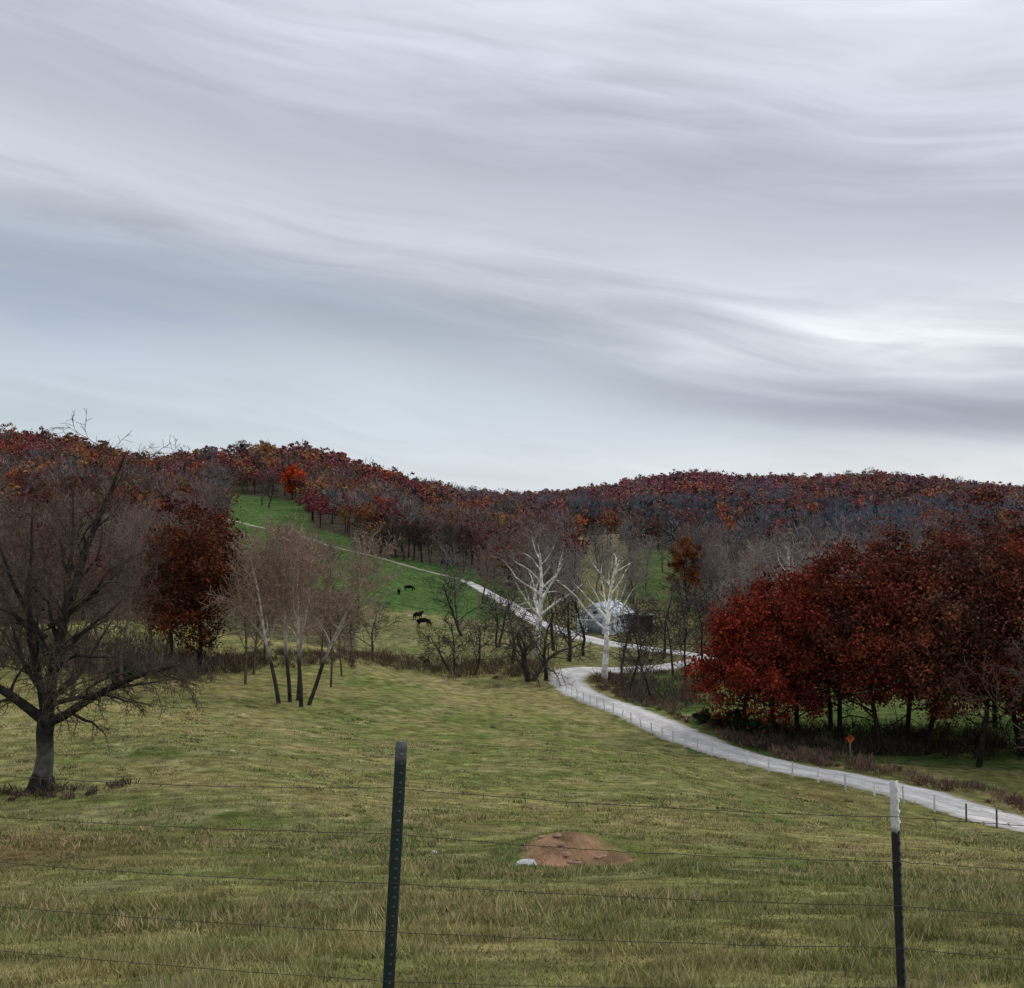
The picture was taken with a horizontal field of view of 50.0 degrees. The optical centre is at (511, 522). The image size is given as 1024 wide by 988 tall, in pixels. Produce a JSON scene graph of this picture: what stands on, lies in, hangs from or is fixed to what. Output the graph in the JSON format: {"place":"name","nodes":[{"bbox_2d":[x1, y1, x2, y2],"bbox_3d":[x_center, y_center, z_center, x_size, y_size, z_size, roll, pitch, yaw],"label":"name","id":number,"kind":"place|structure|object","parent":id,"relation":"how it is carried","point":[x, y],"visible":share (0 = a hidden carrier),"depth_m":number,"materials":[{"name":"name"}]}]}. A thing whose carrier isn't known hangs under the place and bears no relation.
{"place":"outdoors","nodes":[
{"label":"outdoors","id":0,"kind":"place"},
{"bbox_2d":[228,519,464,580],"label":"farm track","id":1,"kind":"structure","parent":0,"point":[362,553],"depth_m":280.37,"materials":[{"name":"grey gravel"}]},
{"bbox_2d":[0,454,1023,987],"bbox_3d":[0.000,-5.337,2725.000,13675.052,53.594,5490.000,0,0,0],"label":"ground","id":2,"kind":"structure","parent":0,"point":[362,690],"depth_m":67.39,"materials":[{"name":"green plant"}]},
{"bbox_2d":[0,510,39,629],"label":"bare tree","id":3,"kind":"object","parent":2,"relation":"on","point":[8,557],"visible":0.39,"depth_m":103.67,"materials":[{"name":"brown plant"}]},
{"bbox_2d":[0,553,45,648],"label":"bare tree","id":4,"kind":"object","parent":2,"relation":"on","point":[13,597],"visible":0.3,"depth_m":94.61,"materials":[{"name":"brown plant"}]},
{"bbox_2d":[0,510,57,668],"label":"bare tree","id":5,"kind":"object","parent":2,"relation":"on","point":[19,560],"visible":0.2,"depth_m":109.62,"materials":[{"name":"brown plant"}]},
{"bbox_2d":[0,494,81,644],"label":"bare tree","id":6,"kind":"object","parent":2,"relation":"on","point":[41,621],"visible":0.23,"depth_m":118.57,"materials":[{"name":"brown plant"}]},
{"bbox_2d":[0,510,127,696],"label":"bare tree","id":7,"kind":"object","parent":2,"relation":"on","point":[58,575],"visible":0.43,"depth_m":91.22,"materials":[{"name":"brown plant"}]},
{"bbox_2d":[27,522,117,679],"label":"bare tree","id":8,"kind":"object","parent":2,"relation":"on","point":[96,632],"visible":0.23,"depth_m":105.66,"materials":[{"name":"brown plant"}]},
{"bbox_2d":[0,408,210,794],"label":"bare oak tree","id":9,"kind":"object","parent":2,"relation":"on","point":[44,716],"visible":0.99,"depth_m":50.09,"materials":[{"name":"brown plant"}]},
{"bbox_2d":[107,665,136,681],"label":"cedar shrub","id":10,"kind":"object","parent":2,"relation":"on","point":[128,673],"visible":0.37,"depth_m":99.81,"materials":[{"name":"green plant"}]},
{"bbox_2d":[88,544,167,685],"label":"bare tree","id":11,"kind":"object","parent":2,"relation":"on","point":[130,604],"visible":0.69,"depth_m":99.72,"materials":[{"name":"brown plant"}]},
{"bbox_2d":[101,518,196,668],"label":"bare tree","id":12,"kind":"object","parent":2,"relation":"on","point":[152,610],"visible":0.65,"depth_m":112.49,"materials":[{"name":"brown plant"}]},
{"bbox_2d":[130,522,217,656],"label":"rusty oak tree","id":13,"kind":"object","parent":2,"relation":"on","point":[159,571],"visible":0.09,"depth_m":122.64,"materials":[{"name":"plant"}]},
{"bbox_2d":[165,568,217,659],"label":"bare tree","id":14,"kind":"object","parent":2,"relation":"on","point":[167,644],"depth_m":121.56,"materials":[{"name":"brown plant"}]},
{"bbox_2d":[123,499,272,675],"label":"rusty oak tree","id":15,"kind":"object","parent":2,"relation":"on","point":[203,551],"visible":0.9,"depth_m":113.55,"materials":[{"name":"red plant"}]},
{"bbox_2d":[218,560,276,684],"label":"bare tree","id":16,"kind":"object","parent":2,"relation":"on","point":[245,647],"visible":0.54,"depth_m":112.69,"materials":[{"name":"brown plant"}]},
{"bbox_2d":[199,525,311,703],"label":"sycamore tree","id":17,"kind":"object","parent":2,"relation":"on","point":[260,616],"visible":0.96,"depth_m":99.48,"materials":[{"name":"brown plant"}]},
{"bbox_2d":[231,559,294,674],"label":"bare tree","id":18,"kind":"object","parent":2,"relation":"on","point":[254,655],"visible":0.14,"depth_m":122.56,"materials":[{"name":"brown plant"}]},
{"bbox_2d":[233,557,294,660],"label":"bare tree","id":19,"kind":"object","parent":2,"relation":"on","point":[264,649],"visible":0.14,"depth_m":128.99,"materials":[{"name":"brown plant"}]},
{"bbox_2d":[252,471,277,505],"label":"bare tree","id":20,"kind":"object","parent":2,"relation":"on","point":[257,480],"visible":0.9,"depth_m":395.74,"materials":[{"name":"brown plant"}]},
{"bbox_2d":[200,506,336,701],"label":"sycamore tree","id":21,"kind":"object","parent":2,"relation":"on","point":[286,631],"visible":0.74,"depth_m":100.92,"materials":[{"name":"brown plant"}]},
{"bbox_2d":[261,479,280,507],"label":"bare tree","id":22,"kind":"object","parent":2,"relation":"on","point":[272,488],"visible":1,"depth_m":389.80,"materials":[{"name":"brown plant"}]},
{"bbox_2d":[238,515,345,706],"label":"sycamore tree","id":23,"kind":"object","parent":2,"relation":"on","point":[303,576],"visible":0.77,"depth_m":100.09,"materials":[{"name":"brown plant"}]},
{"bbox_2d":[279,463,306,499],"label":"orange maple tree","id":24,"kind":"object","parent":2,"relation":"on","point":[294,470],"visible":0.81,"depth_m":413.71,"materials":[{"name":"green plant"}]},
{"bbox_2d":[254,527,355,700],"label":"sycamore tree","id":25,"kind":"object","parent":2,"relation":"on","point":[322,546],"visible":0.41,"depth_m":105.06,"materials":[{"name":"brown plant"}]},
{"bbox_2d":[300,573,351,664],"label":"bare tree","id":26,"kind":"object","parent":2,"relation":"on","point":[321,653],"visible":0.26,"depth_m":133.80,"materials":[{"name":"brown plant"}]},
{"bbox_2d":[307,585,364,686],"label":"bare tree","id":27,"kind":"object","parent":2,"relation":"on","point":[332,649],"visible":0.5,"depth_m":116.63,"materials":[{"name":"brown plant"}]},
{"bbox_2d":[313,586,360,675],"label":"bare tree","id":28,"kind":"object","parent":2,"relation":"on","point":[340,648],"visible":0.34,"depth_m":128.02,"materials":[{"name":"brown plant"}]},
{"bbox_2d":[273,525,406,705],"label":"sycamore tree","id":29,"kind":"object","parent":2,"relation":"on","point":[364,568],"visible":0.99,"depth_m":100.81,"materials":[{"name":"brown plant"}]},
{"bbox_2d":[329,593,373,664],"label":"bare tree","id":30,"kind":"object","parent":2,"relation":"on","point":[352,625],"visible":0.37,"depth_m":138.06,"materials":[{"name":"brown plant"}]},
{"bbox_2d":[339,511,371,552],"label":"bare tree","id":31,"kind":"object","parent":2,"relation":"on","point":[358,529],"visible":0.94,"depth_m":292.59,"materials":[{"name":"brown plant"}]},
{"bbox_2d":[336,600,401,656],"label":"bare tree","id":32,"kind":"object","parent":2,"relation":"on","point":[371,637],"visible":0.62,"depth_m":144.84,"materials":[{"name":"brown plant"}]},
{"bbox_2d":[371,523,404,555],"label":"bare tree","id":33,"kind":"object","parent":2,"relation":"on","point":[387,536],"visible":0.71,"depth_m":285.53,"materials":[{"name":"brown plant"}]},
{"bbox_2d":[375,512,409,558],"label":"bare tree","id":34,"kind":"object","parent":2,"relation":"on","point":[392,532],"visible":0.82,"depth_m":284.71,"materials":[{"name":"brown plant"}]},
{"bbox_2d":[374,513,411,559],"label":"bare tree","id":35,"kind":"object","parent":2,"relation":"on","point":[391,532],"visible":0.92,"depth_m":281.96,"materials":[{"name":"brown plant"}]},
{"bbox_2d":[386,517,416,559],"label":"bare tree","id":36,"kind":"object","parent":2,"relation":"on","point":[402,546],"visible":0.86,"depth_m":283.40,"materials":[{"name":"brown plant"}]},
{"bbox_2d":[401,514,430,560],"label":"bare tree","id":37,"kind":"object","parent":2,"relation":"on","point":[414,545],"visible":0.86,"depth_m":284.88,"materials":[{"name":"brown plant"}]},
{"bbox_2d":[403,520,431,562],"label":"bare tree","id":38,"kind":"object","parent":2,"relation":"on","point":[419,546],"visible":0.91,"depth_m":283.85,"materials":[{"name":"brown plant"}]},
{"bbox_2d":[414,514,442,563],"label":"bare tree","id":39,"kind":"object","parent":2,"relation":"on","point":[428,539],"visible":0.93,"depth_m":285.14,"materials":[{"name":"brown plant"}]},
{"bbox_2d":[425,522,461,568],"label":"bare tree","id":40,"kind":"object","parent":2,"relation":"on","point":[447,527],"visible":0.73,"depth_m":280.57,"materials":[{"name":"brown plant"}]},
{"bbox_2d":[424,524,465,565],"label":"bare tree","id":41,"kind":"object","parent":2,"relation":"on","point":[446,539],"visible":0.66,"depth_m":283.43,"materials":[{"name":"brown plant"}]},
{"bbox_2d":[413,610,477,672],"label":"bare tree","id":42,"kind":"object","parent":2,"relation":"on","point":[448,643],"visible":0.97,"depth_m":143.54,"materials":[{"name":"brown plant"}]},
{"bbox_2d":[436,525,463,571],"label":"bare tree","id":43,"kind":"object","parent":2,"relation":"on","point":[449,540],"visible":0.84,"depth_m":270.64,"materials":[{"name":"brown plant"}]},
{"bbox_2d":[423,572,496,634],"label":"bare tree","id":44,"kind":"object","parent":2,"relation":"on","point":[448,603],"visible":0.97,"depth_m":176.22,"materials":[{"name":"brown plant"}]},
{"bbox_2d":[453,521,479,572],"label":"bare tree","id":45,"kind":"object","parent":2,"relation":"on","point":[467,531],"visible":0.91,"depth_m":277.20,"materials":[{"name":"brown plant"}]},
{"bbox_2d":[463,617,512,674],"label":"bare tree","id":46,"kind":"object","parent":2,"relation":"on","point":[479,643],"visible":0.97,"depth_m":142.90,"materials":[{"name":"brown plant"}]},
{"bbox_2d":[465,588,530,663],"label":"bare tree","id":47,"kind":"object","parent":2,"relation":"on","point":[509,609],"visible":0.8,"depth_m":152.90,"materials":[{"name":"brown plant"}]},
{"bbox_2d":[478,577,536,647],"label":"bare tree","id":48,"kind":"object","parent":2,"relation":"on","point":[497,616],"visible":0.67,"depth_m":171.09,"materials":[{"name":"brown plant"}]},
{"bbox_2d":[4,948,1015,987],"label":"dry grass tufts","id":49,"kind":"object","parent":2,"relation":"on","point":[909,982],"visible":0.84,"depth_m":6.89,"materials":[{"name":"plant"}]},
{"bbox_2d":[0,622,1023,812],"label":"roadside brush","id":50,"kind":"object","parent":2,"relation":"on","point":[821,754],"visible":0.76,"depth_m":109.42,"materials":[{"name":"brown plant"}]},
{"bbox_2d":[0,430,1023,619],"bbox_3d":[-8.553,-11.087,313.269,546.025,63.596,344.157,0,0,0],"label":"autumn forest","id":51,"kind":"object","parent":2,"relation":"on","point":[242,467],"visible":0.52,"depth_m":363.37,"materials":[{"name":"red plant"}]},
{"bbox_2d":[0,473,1023,635],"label":"bare woodland","id":52,"kind":"object","parent":2,"relation":"on","point":[716,547],"visible":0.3,"depth_m":227.15,"materials":[{"name":"grey plant"}]},
{"bbox_2d":[0,422,1023,529],"bbox_3d":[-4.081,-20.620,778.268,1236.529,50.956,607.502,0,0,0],"label":"distant autumn forest","id":53,"kind":"object","parent":2,"relation":"on","point":[903,487],"visible":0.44,"depth_m":649.83,"materials":[{"name":"brown plant"}]},
{"bbox_2d":[0,740,1023,987],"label":"barbed wire fence","id":54,"kind":"object","parent":2,"relation":"on","point":[392,932],"visible":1,"depth_m":6.18,"materials":[{"name":"metal"}]},
{"bbox_2d":[516,859,537,866],"bbox_3d":[0.387,9.102,29.164,0.652,0.160,0.625,0,0,-17],"label":"flat stone","id":55,"kind":"object","parent":2,"relation":"on","point":[527,861],"visible":0.48,"depth_m":29.18,"materials":[{"name":"white stone"}]},
{"bbox_2d":[487,522,596,655],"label":"sycamore tree","id":56,"kind":"object","parent":2,"relation":"on","point":[539,605],"visible":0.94,"depth_m":164.00,"materials":[{"name":"white plant"}]},
{"bbox_2d":[488,606,596,689],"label":"bare tree","id":57,"kind":"object","parent":2,"relation":"on","point":[524,649],"visible":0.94,"depth_m":138.18,"materials":[{"name":"brown plant"}]},
{"bbox_2d":[73,442,1021,547],"bbox_3d":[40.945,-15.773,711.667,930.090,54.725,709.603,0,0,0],"label":"evergreen forest","id":58,"kind":"object","parent":2,"relation":"on","point":[242,445],"visible":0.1,"depth_m":432.66,"materials":[{"name":"green plant"}]},
{"bbox_2d":[519,608,581,680],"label":"bare tree","id":59,"kind":"object","parent":2,"relation":"on","point":[543,655],"visible":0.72,"depth_m":141.74,"materials":[{"name":"brown plant"}]},
{"bbox_2d":[525,571,575,650],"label":"bare tree","id":60,"kind":"object","parent":2,"relation":"on","point":[550,633],"visible":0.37,"depth_m":170.19,"materials":[{"name":"brown plant"}]},
{"bbox_2d":[545,551,589,622],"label":"bare tree","id":61,"kind":"object","parent":2,"relation":"on","point":[569,575],"visible":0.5,"depth_m":205.00,"materials":[{"name":"brown plant"}]},
{"bbox_2d":[548,592,595,661],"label":"bare tree","id":62,"kind":"object","parent":2,"relation":"on","point":[568,630],"visible":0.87,"depth_m":160.43,"materials":[{"name":"brown plant"}]},
{"bbox_2d":[550,571,601,655],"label":"bare tree","id":63,"kind":"object","parent":2,"relation":"on","point":[583,636],"visible":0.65,"depth_m":167.01,"materials":[{"name":"brown plant"}]},
{"bbox_2d":[545,528,660,681],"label":"sycamore tree","id":64,"kind":"object","parent":2,"relation":"on","point":[604,673],"visible":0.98,"depth_m":142.91,"materials":[{"name":"white plant"}]},
{"bbox_2d":[575,599,633,634],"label":"white barn","id":65,"kind":"structure","parent":2,"relation":"on","point":[598,617],"depth_m":191.23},
{"bbox_2d":[588,617,601,632],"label":"door","id":66,"kind":"structure","parent":65,"relation":"in","point":[596,628],"depth_m":190.88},
{"bbox_2d":[597,578,661,673],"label":"bare tree","id":67,"kind":"object","parent":2,"relation":"on","point":[621,665],"visible":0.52,"depth_m":149.86,"materials":[{"name":"brown plant"}]},
{"bbox_2d":[587,600,676,701],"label":"bare tree","id":68,"kind":"object","parent":2,"relation":"on","point":[645,678],"visible":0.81,"depth_m":128.60,"materials":[{"name":"grey plant"}]},
{"bbox_2d":[603,612,667,690],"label":"bare tree","id":69,"kind":"object","parent":2,"relation":"on","point":[636,668],"visible":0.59,"depth_m":131.85,"materials":[{"name":"grey plant"}]},
{"bbox_2d":[632,614,655,631],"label":"open shed","id":70,"kind":"structure","parent":2,"relation":"on","point":[649,620],"depth_m":201.01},
{"bbox_2d":[606,590,689,702],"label":"bare tree","id":71,"kind":"object","parent":2,"relation":"on","point":[637,625],"visible":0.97,"depth_m":126.90,"materials":[{"name":"grey plant"}]},
{"bbox_2d":[626,582,702,653],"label":"bare tree","id":72,"kind":"object","parent":2,"relation":"on","point":[671,591],"visible":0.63,"depth_m":165.58,"materials":[{"name":"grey plant"}]},
{"bbox_2d":[641,592,701,675],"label":"bare tree","id":73,"kind":"object","parent":2,"relation":"on","point":[671,657],"visible":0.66,"depth_m":149.30,"materials":[{"name":"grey plant"}]},
{"bbox_2d":[655,533,709,611],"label":"rusty oak tree","id":74,"kind":"object","parent":2,"relation":"on","point":[678,560],"visible":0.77,"depth_m":224.05,"materials":[{"name":"brown plant"}]},
{"bbox_2d":[659,601,713,686],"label":"bare tree","id":75,"kind":"object","parent":2,"relation":"on","point":[684,639],"visible":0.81,"depth_m":139.23,"materials":[{"name":"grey plant"}]},
{"bbox_2d":[659,582,719,658],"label":"bare tree","id":76,"kind":"object","parent":2,"relation":"on","point":[695,611],"visible":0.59,"depth_m":149.10,"materials":[{"name":"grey plant"}]},
{"bbox_2d":[692,709,710,723],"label":"cedar shrub","id":77,"kind":"object","parent":2,"relation":"on","point":[702,716],"visible":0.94,"depth_m":111.60,"materials":[{"name":"green plant"}]},
{"bbox_2d":[672,586,733,652],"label":"bare tree","id":78,"kind":"object","parent":2,"relation":"on","point":[705,613],"visible":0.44,"depth_m":150.30,"materials":[{"name":"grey plant"}]},
{"bbox_2d":[707,713,731,728],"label":"cedar shrub","id":79,"kind":"object","parent":2,"relation":"on","point":[718,721],"visible":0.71,"depth_m":109.35,"materials":[{"name":"green plant"}]},
{"bbox_2d":[699,581,757,645],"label":"bare tree","id":80,"kind":"object","parent":2,"relation":"on","point":[732,591],"visible":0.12,"depth_m":155.62,"materials":[{"name":"grey plant"}]},
{"bbox_2d":[725,708,747,728],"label":"cedar shrub","id":81,"kind":"object","parent":2,"relation":"on","point":[736,718],"visible":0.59,"depth_m":106.75,"materials":[{"name":"green plant"}]},
{"bbox_2d":[676,592,800,733],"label":"red oak tree","id":82,"kind":"object","parent":2,"relation":"on","point":[710,670],"visible":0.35,"depth_m":106.11,"materials":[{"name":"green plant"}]},
{"bbox_2d":[703,576,783,626],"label":"bare tree","id":83,"kind":"object","parent":2,"relation":"on","point":[741,586],"visible":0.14,"depth_m":162.69,"materials":[{"name":"grey plant"}]},
{"bbox_2d":[734,718,762,736],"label":"cedar shrub","id":84,"kind":"object","parent":2,"relation":"on","point":[754,724],"visible":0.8,"depth_m":103.33,"materials":[{"name":"green plant"}]},
{"bbox_2d":[762,721,780,737],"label":"cedar shrub","id":85,"kind":"object","parent":2,"relation":"on","point":[766,727],"visible":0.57,"depth_m":102.52,"materials":[{"name":"green plant"}]},
{"bbox_2d":[697,566,847,738],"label":"red oak tree","id":86,"kind":"object","parent":2,"relation":"on","point":[764,613],"visible":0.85,"depth_m":99.99,"materials":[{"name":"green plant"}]},
{"bbox_2d":[741,522,820,584],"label":"sycamore tree","id":87,"kind":"object","parent":2,"relation":"on","point":[788,559],"visible":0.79,"depth_m":182.72,"materials":[{"name":"grey plant"}]},
{"bbox_2d":[713,557,853,738],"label":"red oak tree","id":88,"kind":"object","parent":2,"relation":"on","point":[796,711],"visible":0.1,"depth_m":104.19,"materials":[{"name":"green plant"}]},
{"bbox_2d":[566,684,1023,829],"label":"roadside fence","id":89,"kind":"object","parent":2,"relation":"on","point":[818,776],"visible":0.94,"depth_m":83.12,"materials":[{"name":"grey metal"}]},
{"bbox_2d":[777,545,863,727],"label":"red oak tree","id":90,"kind":"object","parent":2,"relation":"on","point":[829,709],"visible":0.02,"depth_m":111.59,"materials":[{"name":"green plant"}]},
{"bbox_2d":[787,514,875,579],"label":"sycamore tree","id":91,"kind":"object","parent":2,"relation":"on","point":[828,535],"visible":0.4,"depth_m":171.03,"materials":[{"name":"grey plant"}]},
{"bbox_2d":[759,533,917,744],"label":"red oak tree","id":92,"kind":"object","parent":2,"relation":"on","point":[843,551],"visible":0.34,"depth_m":100.64,"materials":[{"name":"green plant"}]},
{"bbox_2d":[790,549,967,754],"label":"red oak tree","id":93,"kind":"object","parent":2,"relation":"on","point":[884,673],"visible":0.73,"depth_m":96.33,"materials":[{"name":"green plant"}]},
{"bbox_2d":[841,510,994,731],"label":"red oak tree","id":94,"kind":"object","parent":2,"relation":"on","point":[876,546],"visible":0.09,"depth_m":109.32,"materials":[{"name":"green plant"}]},
{"bbox_2d":[830,519,1022,754],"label":"red oak tree","id":95,"kind":"object","parent":2,"relation":"on","point":[938,540],"visible":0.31,"depth_m":96.70,"materials":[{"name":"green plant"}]},
{"bbox_2d":[873,536,1023,766],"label":"red oak tree","id":96,"kind":"object","parent":2,"relation":"on","point":[982,575],"visible":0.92,"depth_m":91.40,"materials":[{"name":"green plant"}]},
{"bbox_2d":[927,483,1022,727],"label":"red oak tree","id":97,"kind":"object","parent":2,"relation":"on","point":[969,501],"visible":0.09,"depth_m":111.97,"materials":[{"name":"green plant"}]},
{"bbox_2d":[941,503,1023,755],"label":"red oak tree","id":98,"kind":"object","parent":2,"relation":"on","point":[995,535],"visible":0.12,"depth_m":96.97,"materials":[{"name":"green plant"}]},
{"bbox_2d":[942,523,1023,730],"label":"red oak tree","id":99,"kind":"object","parent":2,"relation":"on","point":[1019,545],"visible":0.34,"depth_m":92.00,"materials":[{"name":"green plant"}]},
{"bbox_2d":[952,611,1023,752],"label":"bare tree","id":100,"kind":"object","parent":2,"relation":"on","point":[1014,673],"visible":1,"depth_m":82.82,"materials":[{"name":"brown plant"}]},
{"bbox_2d":[0,0,1023,493],"label":"sky","id":101,"kind":"structure","parent":0,"point":[524,245],"materials":[{"name":"grey"}]},
{"bbox_2d":[462,581,1023,831],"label":"gravel road","id":102,"kind":"structure","parent":0,"point":[577,676],"depth_m":98.78,"materials":[{"name":"grey gravel"}]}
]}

